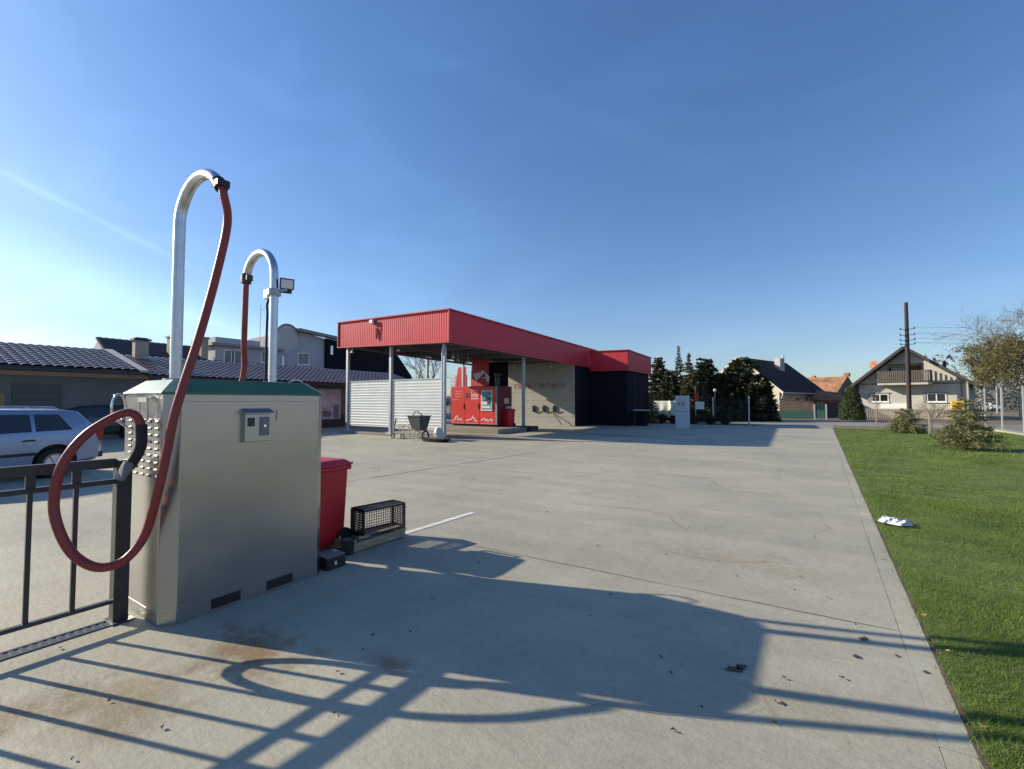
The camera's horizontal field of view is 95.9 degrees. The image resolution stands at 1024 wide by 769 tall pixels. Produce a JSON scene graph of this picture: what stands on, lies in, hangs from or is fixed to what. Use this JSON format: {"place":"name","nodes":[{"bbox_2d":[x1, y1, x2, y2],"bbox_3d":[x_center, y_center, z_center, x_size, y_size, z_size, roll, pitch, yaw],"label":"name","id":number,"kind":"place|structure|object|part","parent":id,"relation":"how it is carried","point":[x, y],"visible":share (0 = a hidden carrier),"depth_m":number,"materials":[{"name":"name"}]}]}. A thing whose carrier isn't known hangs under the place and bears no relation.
{"place":"outdoors","nodes":[
{"label":"outdoors","id":0,"kind":"place"},
{"bbox_2d":[94,335,209,359],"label":"dark roofed house","id":1,"kind":"structure","parent":0,"point":[121,346],"depth_m":37.31,"materials":[{"name":"grey paint"}]},
{"bbox_2d":[190,304,284,364],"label":"grey flat house","id":2,"kind":"structure","parent":0,"point":[223,349],"depth_m":43.05,"materials":[{"name":"paint"}]},
{"bbox_2d":[223,349,234,361],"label":"window","id":3,"kind":"structure","parent":2,"relation":"in","point":[227,353],"depth_m":41.41,"materials":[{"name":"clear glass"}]},
{"bbox_2d":[231,350,240,361],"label":"window","id":4,"kind":"structure","parent":2,"relation":"in","point":[237,352],"depth_m":42.05,"materials":[{"name":"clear glass"}]},
{"bbox_2d":[260,350,268,363],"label":"window","id":5,"kind":"structure","parent":2,"relation":"in","point":[262,351],"depth_m":44.12,"materials":[{"name":"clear glass"}]},
{"bbox_2d":[249,323,411,378],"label":"arched gable building","id":6,"kind":"structure","parent":0,"point":[302,347],"depth_m":51.62,"materials":[{"name":"grey paint"}]},
{"bbox_2d":[297,353,304,365],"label":"window","id":7,"kind":"structure","parent":6,"relation":"in","point":[300,356],"depth_m":49.44,"materials":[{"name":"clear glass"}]},
{"bbox_2d":[303,353,309,365],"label":"window","id":8,"kind":"structure","parent":6,"relation":"in","point":[306,355],"depth_m":50.03,"materials":[{"name":"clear glass"}]},
{"bbox_2d":[0,0,1023,401],"label":"sky","id":9,"kind":"structure","parent":0,"point":[721,181],"materials":[{"name":"blue"}]},
{"bbox_2d":[118,402,1022,752],"bbox_3d":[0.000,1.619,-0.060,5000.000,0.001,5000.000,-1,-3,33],"label":"ground","id":10,"kind":"structure","parent":0,"point":[1008,414],"depth_m":44.26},
{"bbox_2d":[0,341,406,438],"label":"tiled outbuilding","id":11,"kind":"structure","parent":10,"relation":"on","point":[63,378],"depth_m":20.24,"materials":[{"name":"grey tile"}]},
{"bbox_2d":[0,394,4,407],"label":"window","id":12,"kind":"structure","parent":11,"relation":"in","point":[2,396],"depth_m":17.16,"materials":[{"name":"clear glass"}]},
{"bbox_2d":[12,383,62,408],"bbox_3d":[-18.441,1.114,17.931,0.058,2.300,1.370,-1,-3,33],"label":"garage door","id":13,"kind":"structure","parent":11,"relation":"in","point":[23,394],"depth_m":17.91,"materials":[{"name":"paint"}]},
{"bbox_2d":[130,337,151,373],"bbox_3d":[-18.744,-1.449,23.279,0.560,1.820,0.723,-1,-3,33],"label":"chimney","id":14,"kind":"object","parent":11,"relation":"on","point":[140,347],"visible":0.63,"depth_m":23.13,"materials":[{"name":"stone"}]},
{"bbox_2d":[0,421,945,768],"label":"concrete yard","id":15,"kind":"structure","parent":10,"relation":"on","point":[496,657],"depth_m":3.20,"materials":[{"name":"grey concrete"}]},
{"bbox_2d":[0,406,103,477],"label":"parked car","id":16,"kind":"object","parent":15,"relation":"on","point":[40,435],"visible":0.7,"depth_m":9.57,"materials":[{"name":"paint"}]},
{"bbox_3d":[-9.991,0.785,8.998,0.141,0.382,0.910,-1,-2,21],"label":"side window","id":17,"kind":"part","parent":16,"relation":"part of","materials":[{"name":"black glass"}]},
{"bbox_3d":[-9.693,0.805,9.767,0.128,0.349,0.600,-1,-2,21],"label":"side window","id":18,"kind":"part","parent":16,"relation":"part of","materials":[{"name":"black glass"}]},
{"bbox_2d":[0,458,132,635],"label":"railing","id":19,"kind":"object","parent":15,"relation":"on","point":[117,601],"visible":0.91,"depth_m":3.22,"materials":[{"name":"metal"}]},
{"bbox_2d":[0,613,135,660],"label":"drain channel","id":20,"kind":"object","parent":15,"relation":"on","point":[30,647],"visible":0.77,"depth_m":3.09,"materials":[{"name":"paint"}]},
{"bbox_2d":[66,403,124,437],"bbox_3d":[-18.065,1.579,19.464,2.130,1.564,4.425,-1,-2,29],"label":"parked car","id":21,"kind":"object","parent":15,"relation":"on","point":[93,414],"visible":0.16,"depth_m":19.41,"materials":[{"name":"black metal"}]},
{"bbox_3d":[-17.625,1.172,18.662,0.135,0.404,0.870,-1,-2,29],"label":"side window","id":22,"kind":"part","parent":21,"relation":"part of","materials":[{"name":"black glass"}]},
{"bbox_3d":[-17.158,1.174,19.501,0.141,0.382,0.910,-1,-2,29],"label":"side window","id":23,"kind":"part","parent":21,"relation":"part of","materials":[{"name":"black glass"}]},
{"bbox_2d":[48,168,323,626],"bbox_3d":[-2.519,0.041,3.926,1.118,3.409,2.074,-1,-2,24],"label":"vacuum station","id":24,"kind":"object","parent":15,"relation":"on","point":[226,488],"visible":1,"depth_m":3.58,"materials":[{"name":"metal"}]},
{"bbox_2d":[319,549,345,570],"bbox_3d":[-1.760,1.705,4.484,0.193,0.125,0.210,-1,-3,33],"label":"battery box","id":25,"kind":"object","parent":15,"relation":"on","point":[331,559],"visible":0.81,"depth_m":4.43,"materials":[{"name":"black plastic"}]},
{"bbox_2d":[320,457,352,548],"bbox_3d":[-2.158,1.305,5.102,0.524,0.967,0.645,-1,-2,30],"label":"wheelie bin","id":26,"kind":"object","parent":15,"relation":"on","point":[333,491],"visible":0.52,"depth_m":5.02,"materials":[{"name":"red plastic"}]},
{"bbox_2d":[340,537,355,555],"bbox_3d":[-1.727,1.703,4.857,0.156,0.156,0.156,-1,-3,33],"label":"bucket","id":27,"kind":"object","parent":15,"relation":"on","point":[347,545],"visible":0.98,"depth_m":4.81,"materials":[{"name":"black plastic"}]},
{"bbox_2d":[334,523,404,551],"bbox_3d":[-1.602,1.727,5.253,0.335,0.113,0.730,-1,-3,33],"label":"wooden box","id":28,"kind":"object","parent":15,"relation":"on","point":[368,542],"visible":0.6,"depth_m":5.12,"materials":[{"name":"brown wood"}]},
{"bbox_2d":[350,500,405,535],"bbox_3d":[-1.534,1.532,5.309,0.264,0.296,0.556,-2,-3,41],"label":"plastic crate","id":29,"kind":"object","parent":28,"relation":"on","point":[360,516],"visible":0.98,"depth_m":5.32,"materials":[{"name":"black plastic"}]},
{"bbox_2d":[356,525,400,539],"bbox_3d":[-1.495,1.664,5.203,0.060,0.040,0.563,-2,-3,38],"label":"wood offcut","id":30,"kind":"object","parent":28,"relation":"on","point":[360,537],"visible":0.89,"depth_m":5.13,"materials":[{"name":"beige wood"}]},
{"bbox_2d":[391,419,409,438],"bbox_3d":[-4.870,1.920,20.102,0.932,0.872,0.422,-1,-3,33],"label":"hand trolley","id":31,"kind":"object","parent":15,"relation":"on","point":[402,436],"visible":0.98,"depth_m":20.03,"materials":[{"name":"metal"}]},
{"bbox_2d":[398,415,431,439],"bbox_3d":[-4.061,1.813,19.468,1.538,1.023,0.720,-1,-3,33],"label":"wheelbarrow","id":32,"kind":"object","parent":15,"relation":"on","point":[418,423],"visible":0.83,"depth_m":19.17,"materials":[{"name":"grey metal"}]},
{"bbox_2d":[420,437,450,441],"bbox_3d":[-3.079,2.215,18.482,1.575,0.142,0.735,-1,-3,33],"label":"mortar tub","id":33,"kind":"object","parent":15,"relation":"on","point":[432,439],"visible":0.99,"depth_m":18.25,"materials":[{"name":"black plastic"}]},
{"bbox_2d":[433,427,443,436],"bbox_3d":[-3.119,2.027,19.620,0.560,0.400,0.320,-1,-3,33],"label":"sand sack","id":34,"kind":"object","parent":33,"relation":"in","point":[438,432],"visible":0.96,"depth_m":19.49,"materials":[{"name":"white plastic"}]},
{"bbox_2d":[405,512,474,533],"bbox_3d":[-1.005,1.819,6.019,0.095,0.001,1.571,-1,-3,35],"label":"painted line","id":35,"kind":"object","parent":15,"relation":"on","point":[436,523],"visible":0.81,"depth_m":6.09,"materials":[{"name":"white paint"}]},
{"bbox_2d":[337,308,651,437],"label":"station building","id":36,"kind":"structure","parent":15,"relation":"on","point":[551,381],"depth_m":25.33,"materials":[{"name":"metal"}]},
{"bbox_3d":[-4.043,0.696,34.959,1.592,3.996,0.077,-1,-3,33],"label":"bay door","id":37,"kind":"part","parent":36,"relation":"part of","materials":[{"name":"red metal"}]},
{"bbox_2d":[451,386,511,426],"bbox_3d":[-1.771,1.228,26.245,3.244,2.209,1.498,-1,-3,33],"label":"vending machine","id":38,"kind":"object","parent":36,"relation":"on","point":[478,405],"visible":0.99,"depth_m":25.53,"materials":[{"name":"red metal"}]},
{"bbox_3d":[-3.079,1.183,26.266,1.013,2.059,0.060,-1,-3,33],"label":"door","id":39,"kind":"part","parent":38,"relation":"part of","materials":[{"name":"red metal"}]},
{"bbox_3d":[-2.215,1.162,25.700,1.013,2.059,0.060,-1,-3,33],"label":"door","id":40,"kind":"part","parent":38,"relation":"part of","materials":[{"name":"red metal"}]},
{"bbox_3d":[-1.356,1.141,25.126,1.013,2.059,0.078,-1,-3,33],"label":"door","id":41,"kind":"part","parent":38,"relation":"part of","materials":[{"name":"red metal"}]},
{"bbox_2d":[493,373,501,385],"bbox_3d":[-0.815,-0.250,25.911,0.372,0.720,0.528,1,-2,-23],"label":"vent pipe","id":42,"kind":"object","parent":38,"relation":"on","point":[497,381],"visible":0.85,"depth_m":25.78,"materials":[{"name":"metal"}]},
{"bbox_2d":[503,409,515,425],"bbox_3d":[-0.161,1.814,25.322,0.524,0.967,0.645,-2,-3,43],"label":"wheelie bin","id":43,"kind":"object","parent":36,"relation":"on","point":[508,416],"visible":0.98,"depth_m":25.12,"materials":[{"name":"red plastic"}]},
{"bbox_2d":[347,438,893,718],"bbox_3d":[-5.178,2.097,13.465,24.500,0.001,15.058,-1,-3,33],"label":"slab joint","id":44,"kind":"object","parent":15,"relation":"on","point":[656,582],"visible":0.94,"depth_m":4.25,"materials":[{"name":"grey concrete"}]},
{"bbox_2d":[633,409,649,425],"bbox_3d":[8.583,2.197,30.543,0.900,1.070,0.800,-1,-3,33],"label":"trash can","id":45,"kind":"object","parent":15,"relation":"on","point":[641,417],"visible":0.99,"depth_m":30.31,"materials":[{"name":"black plastic"}]},
{"bbox_2d":[675,396,689,428],"bbox_3d":[10.178,1.645,27.541,0.660,1.950,0.762,-1,-3,33],"label":"service cabinet","id":46,"kind":"object","parent":15,"relation":"on","point":[682,412],"visible":1,"depth_m":27.25,"materials":[{"name":"white metal"}]},
{"bbox_2d":[724,636,929,704],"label":"dead leaves","id":47,"kind":"object","parent":15,"relation":"on","point":[738,667],"visible":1,"depth_m":2.77,"materials":[{"name":"brown plant"}]},
{"bbox_2d":[649,357,667,411],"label":"pine tree","id":48,"kind":"object","parent":10,"relation":"on","point":[658,367],"visible":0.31,"depth_m":41.31,"materials":[{"name":"green plant"}]},
{"bbox_2d":[655,370,682,400],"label":"pine tree","id":49,"kind":"object","parent":10,"relation":"on","point":[666,391],"visible":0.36,"depth_m":39.24,"materials":[{"name":"green plant"}]},
{"bbox_2d":[674,346,684,391],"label":"spruce tree","id":50,"kind":"object","parent":10,"relation":"on","point":[680,365],"visible":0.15,"depth_m":41.57,"materials":[{"name":"green plant"}]},
{"bbox_2d":[680,353,696,381],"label":"spruce tree","id":51,"kind":"object","parent":10,"relation":"on","point":[690,367],"visible":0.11,"depth_m":39.65,"materials":[{"name":"green plant"}]},
{"bbox_2d":[679,371,716,421],"bbox_3d":[14.979,1.086,37.995,3.585,4.383,3.546,0,-2,4],"label":"pine tree","id":52,"kind":"object","parent":10,"relation":"on","point":[689,384],"visible":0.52,"depth_m":37.55,"materials":[{"name":"green plant"}]},
{"bbox_2d":[649,422,759,425],"bbox_3d":[12.490,2.881,34.656,10.800,0.001,3.400,-1,-3,33],"label":"planting strip","id":53,"kind":"object","parent":10,"relation":"on","point":[740,424],"visible":0.4,"depth_m":32.19,"materials":[{"name":"soil"}]},
{"bbox_2d":[648,390,660,422],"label":"young spruce","id":54,"kind":"object","parent":53,"relation":"on","point":[653,417],"visible":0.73,"depth_m":34.33,"materials":[{"name":"green plant"}]},
{"bbox_2d":[658,413,668,422],"bbox_3d":[11.174,2.477,34.153,0.901,0.802,0.950,-1,-3,33],"label":"round shrub","id":55,"kind":"object","parent":53,"relation":"on","point":[663,418],"visible":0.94,"depth_m":34.00,"materials":[{"name":"green plant"}]},
{"bbox_2d":[654,401,674,417],"bbox_3d":[12.421,2.122,36.599,1.810,1.666,2.276,-1,-3,33],"label":"covered trailer","id":56,"kind":"object","parent":53,"relation":"on","point":[670,407],"visible":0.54,"depth_m":35.78,"materials":[{"name":"white plastic"}]},
{"bbox_2d":[669,415,675,422],"bbox_3d":[11.792,2.540,33.737,0.736,0.670,0.745,0,-2,-5],"label":"round shrub","id":57,"kind":"object","parent":53,"relation":"on","point":[672,419],"visible":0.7,"depth_m":33.64,"materials":[{"name":"green plant"}]},
{"bbox_2d":[690,414,699,423],"bbox_3d":[12.960,2.482,32.962,0.777,0.754,0.797,1,-2,-19],"label":"round shrub","id":58,"kind":"object","parent":53,"relation":"on","point":[694,419],"visible":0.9,"depth_m":32.78,"materials":[{"name":"green plant"}]},
{"bbox_2d":[694,386,703,415],"bbox_3d":[13.408,1.471,33.047,0.677,2.707,0.090,-1,-3,33],"label":"notice board","id":59,"kind":"object","parent":53,"relation":"on","point":[699,405],"visible":1,"depth_m":33.08,"materials":[{"name":"metal"}]},
{"bbox_2d":[653,397,749,424],"bbox_3d":[13.371,1.891,33.633,7.041,1.910,0.101,-1,-2,28],"label":"fence","id":60,"kind":"object","parent":53,"relation":"on","point":[712,403],"visible":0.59,"depth_m":33.01,"materials":[{"name":"metal"}]},
{"bbox_2d":[704,414,715,423],"bbox_3d":[13.881,2.449,32.385,0.835,0.742,0.856,-1,-3,33],"label":"round shrub","id":61,"kind":"object","parent":53,"relation":"on","point":[712,420],"visible":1,"depth_m":32.23,"materials":[{"name":"green plant"}]},
{"bbox_2d":[713,389,716,423],"bbox_3d":[14.650,1.571,33.287,0.220,2.524,0.209,-1,-3,33],"label":"yard lamp","id":62,"kind":"object","parent":53,"relation":"on","point":[714,390],"visible":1,"depth_m":33.26,"materials":[{"name":"metal"}]},
{"bbox_2d":[718,415,731,424],"bbox_3d":[14.707,2.411,31.847,0.857,0.805,0.851,-1,-3,33],"label":"round shrub","id":63,"kind":"object","parent":53,"relation":"on","point":[722,420],"visible":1,"depth_m":31.71,"materials":[{"name":"green plant"}]},
{"bbox_2d":[693,358,729,419],"bbox_3d":[16.803,0.446,40.266,4.734,5.789,4.571,-1,-3,33],"label":"pine tree","id":64,"kind":"object","parent":10,"relation":"on","point":[707,370],"visible":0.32,"depth_m":39.77,"materials":[{"name":"green plant"}]},
{"bbox_2d":[708,373,747,420],"bbox_3d":[18.055,1.139,39.569,4.401,4.442,4.488,-1,-3,33],"label":"broad evergreen","id":65,"kind":"object","parent":10,"relation":"on","point":[729,395],"visible":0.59,"depth_m":38.80,"materials":[{"name":"green plant"}]},
{"bbox_2d":[446,412,1022,424],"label":"verge","id":66,"kind":"structure","parent":10,"relation":"on","point":[921,421],"depth_m":38.30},
{"bbox_2d":[404,356,447,378],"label":"bare tree","id":67,"kind":"object","parent":66,"relation":"on","point":[419,364],"visible":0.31,"depth_m":69.23,"materials":[{"name":"brown plant"}]},
{"bbox_2d":[777,398,813,418],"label":"board fence","id":68,"kind":"object","parent":66,"relation":"on","point":[794,409],"visible":0.83,"depth_m":42.98,"materials":[{"name":"wood"}]},
{"bbox_2d":[813,403,826,418],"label":"yard gate","id":69,"kind":"structure","parent":66,"relation":"on","point":[821,413],"depth_m":41.90,"materials":[{"name":"metal"}]},
{"bbox_2d":[838,386,866,419],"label":"thuja tree","id":70,"kind":"object","parent":66,"relation":"on","point":[846,409],"visible":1,"depth_m":39.91,"materials":[{"name":"green plant"}]},
{"bbox_2d":[858,379,903,423],"bbox_3d":[26.526,1.103,33.132,2.617,3.449,2.303,-1,-3,33],"label":"staked sapling","id":71,"kind":"object","parent":66,"relation":"on","point":[877,397],"visible":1,"depth_m":33.23,"materials":[{"name":"brown plant"}]},
{"bbox_2d":[911,404,950,422],"bbox_3d":[31.447,2.120,34.731,2.451,1.555,2.288,-2,-3,44],"label":"bare shrub","id":72,"kind":"object","parent":66,"relation":"on","point":[918,416],"visible":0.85,"depth_m":34.81,"materials":[{"name":"brown plant"}]},
{"bbox_2d":[926,296,1023,392],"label":"autumn tree","id":73,"kind":"object","parent":66,"relation":"on","point":[1001,355],"visible":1,"depth_m":35.72,"materials":[{"name":"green plant"}]},
{"bbox_2d":[446,353,1023,408],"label":"woodland","id":74,"kind":"object","parent":10,"relation":"on","point":[1012,402],"visible":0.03,"depth_m":87.87,"materials":[{"name":"plant"}]},
{"bbox_2d":[719,357,781,421],"bbox_3d":[19.623,0.540,39.643,5.560,6.042,5.753,0,-2,3],"label":"broad evergreen","id":75,"kind":"object","parent":10,"relation":"on","point":[747,385],"visible":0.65,"depth_m":38.56,"materials":[{"name":"green plant"}]},
{"bbox_2d":[754,376,779,420],"bbox_3d":[21.346,1.280,38.692,2.094,4.009,2.172,-1,-3,33],"label":"slim evergreen","id":76,"kind":"object","parent":10,"relation":"on","point":[768,386],"visible":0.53,"depth_m":38.25,"materials":[{"name":"green plant"}]},
{"bbox_2d":[720,355,823,410],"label":"brown roofed house","id":77,"kind":"structure","parent":10,"relation":"on","point":[787,381],"depth_m":49.69,"materials":[{"name":"brown tile"}]},
{"bbox_2d":[810,390,841,416],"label":"lean to shed","id":78,"kind":"object","parent":10,"relation":"on","point":[831,400],"visible":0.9,"depth_m":48.91,"materials":[{"name":"brown wood"}]},
{"bbox_2d":[830,428,983,768],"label":"kerb","id":79,"kind":"structure","parent":10,"relation":"on","point":[952,739],"depth_m":2.85,"materials":[{"name":"concrete"}]},
{"bbox_2d":[899,302,915,412],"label":"utility pole","id":80,"kind":"object","parent":10,"relation":"on","point":[908,371],"visible":0.97,"depth_m":42.11,"materials":[{"name":"brown wood"}]},
{"bbox_2d":[865,409,953,418],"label":"picket fence","id":81,"kind":"object","parent":10,"relation":"on","point":[885,415],"visible":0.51,"depth_m":42.23,"materials":[{"name":"brown wood"}]},
{"bbox_2d":[833,429,990,768],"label":"soil strip","id":82,"kind":"object","parent":10,"relation":"on","point":[984,761],"visible":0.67,"depth_m":2.77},
{"bbox_2d":[844,346,983,419],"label":"house","id":83,"kind":"structure","parent":10,"relation":"on","point":[932,382],"depth_m":43.54,"materials":[{"name":"paint"}]},
{"bbox_2d":[870,394,889,402],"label":"window","id":84,"kind":"structure","parent":83,"relation":"in","point":[881,397],"depth_m":45.23,"materials":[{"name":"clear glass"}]},
{"bbox_2d":[889,367,905,382],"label":"balcony door","id":85,"kind":"structure","parent":83,"relation":"in","point":[901,368],"depth_m":45.41,"materials":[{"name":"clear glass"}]},
{"bbox_2d":[926,393,947,402],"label":"window","id":86,"kind":"structure","parent":83,"relation":"in","point":[931,397],"depth_m":42.24,"materials":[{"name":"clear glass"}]},
{"bbox_2d":[950,401,963,418],"bbox_3d":[38.157,2.236,39.494,0.840,1.654,0.410,-1,-3,33],"label":"meter cabinet","id":87,"kind":"object","parent":10,"relation":"on","point":[953,402],"visible":0.3,"depth_m":39.45,"materials":[{"name":"yellow metal"}]},
{"bbox_2d":[954,362,1001,418],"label":"bare shrub","id":88,"kind":"object","parent":10,"relation":"on","point":[983,394],"visible":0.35,"depth_m":42.91,"materials":[{"name":"brown plant"}]},
{"bbox_2d":[979,402,1000,410],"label":"parked car","id":89,"kind":"object","parent":10,"relation":"on","point":[993,407],"visible":0.5,"depth_m":76.64,"materials":[{"name":"white metal"}]},
{"bbox_2d":[996,386,998,413],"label":"concrete pole","id":90,"kind":"object","parent":10,"relation":"on","point":[997,401],"visible":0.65,"depth_m":62.05,"materials":[{"name":"paint"}]},
{"bbox_2d":[990,428,1023,434],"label":"fence footing","id":91,"kind":"object","parent":10,"relation":"on","point":[1010,431],"visible":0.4,"depth_m":23.53,"materials":[{"name":"concrete"}]},
{"bbox_2d":[983,386,1023,432],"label":"fence","id":92,"kind":"object","parent":91,"relation":"on","point":[1002,404],"visible":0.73,"depth_m":24.33,"materials":[{"name":"metal"}]},
{"bbox_2d":[1019,396,1021,417],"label":"concrete pole","id":93,"kind":"object","parent":10,"relation":"on","point":[1020,412],"visible":0.72,"depth_m":44.02,"materials":[{"name":"paint"}]},
{"bbox_2d":[446,414,1022,429],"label":"road","id":94,"kind":"structure","parent":0,"point":[883,424],"depth_m":33.82,"materials":[{"name":"grey asphalt"}]},
{"bbox_2d":[758,424,834,427],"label":"driveway","id":95,"kind":"structure","parent":0,"point":[815,426],"depth_m":30.92,"materials":[{"name":"grey concrete"}]},
{"bbox_2d":[807,373,856,412],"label":"orange roofed house","id":96,"kind":"structure","parent":0,"point":[840,384],"depth_m":64.25,"materials":[{"name":"tile"}]},
{"bbox_2d":[834,428,1023,768],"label":"lawn","id":97,"kind":"structure","parent":0,"point":[973,471],"depth_m":4.80,"materials":[{"name":"green plant"}]},
{"bbox_2d":[878,515,912,525],"bbox_3d":[4.912,1.739,5.924,0.343,0.071,0.311,-1,-3,33],"label":"plastic bag","id":98,"kind":"object","parent":97,"relation":"on","point":[894,521],"visible":1,"depth_m":5.88,"materials":[{"name":"white plastic"}]},
{"bbox_2d":[884,408,928,433],"bbox_3d":[19.975,1.871,23.416,1.760,1.375,1.702,1,-2,-14],"label":"young fir","id":99,"kind":"object","parent":97,"relation":"on","point":[906,424],"visible":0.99,"depth_m":23.23,"materials":[{"name":"green plant"}]},
{"bbox_2d":[917,401,942,435],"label":"staked sapling","id":100,"kind":"object","parent":97,"relation":"on","point":[932,414],"visible":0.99,"depth_m":21.07,"materials":[{"name":"brown plant"}]},
{"bbox_2d":[924,397,1010,451],"bbox_3d":[14.903,1.315,15.223,2.055,1.843,2.013,-1,-3,33],"label":"young fir","id":101,"kind":"object","parent":97,"relation":"on","point":[970,437],"visible":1,"depth_m":15.03,"materials":[{"name":"green plant"}]}
]}

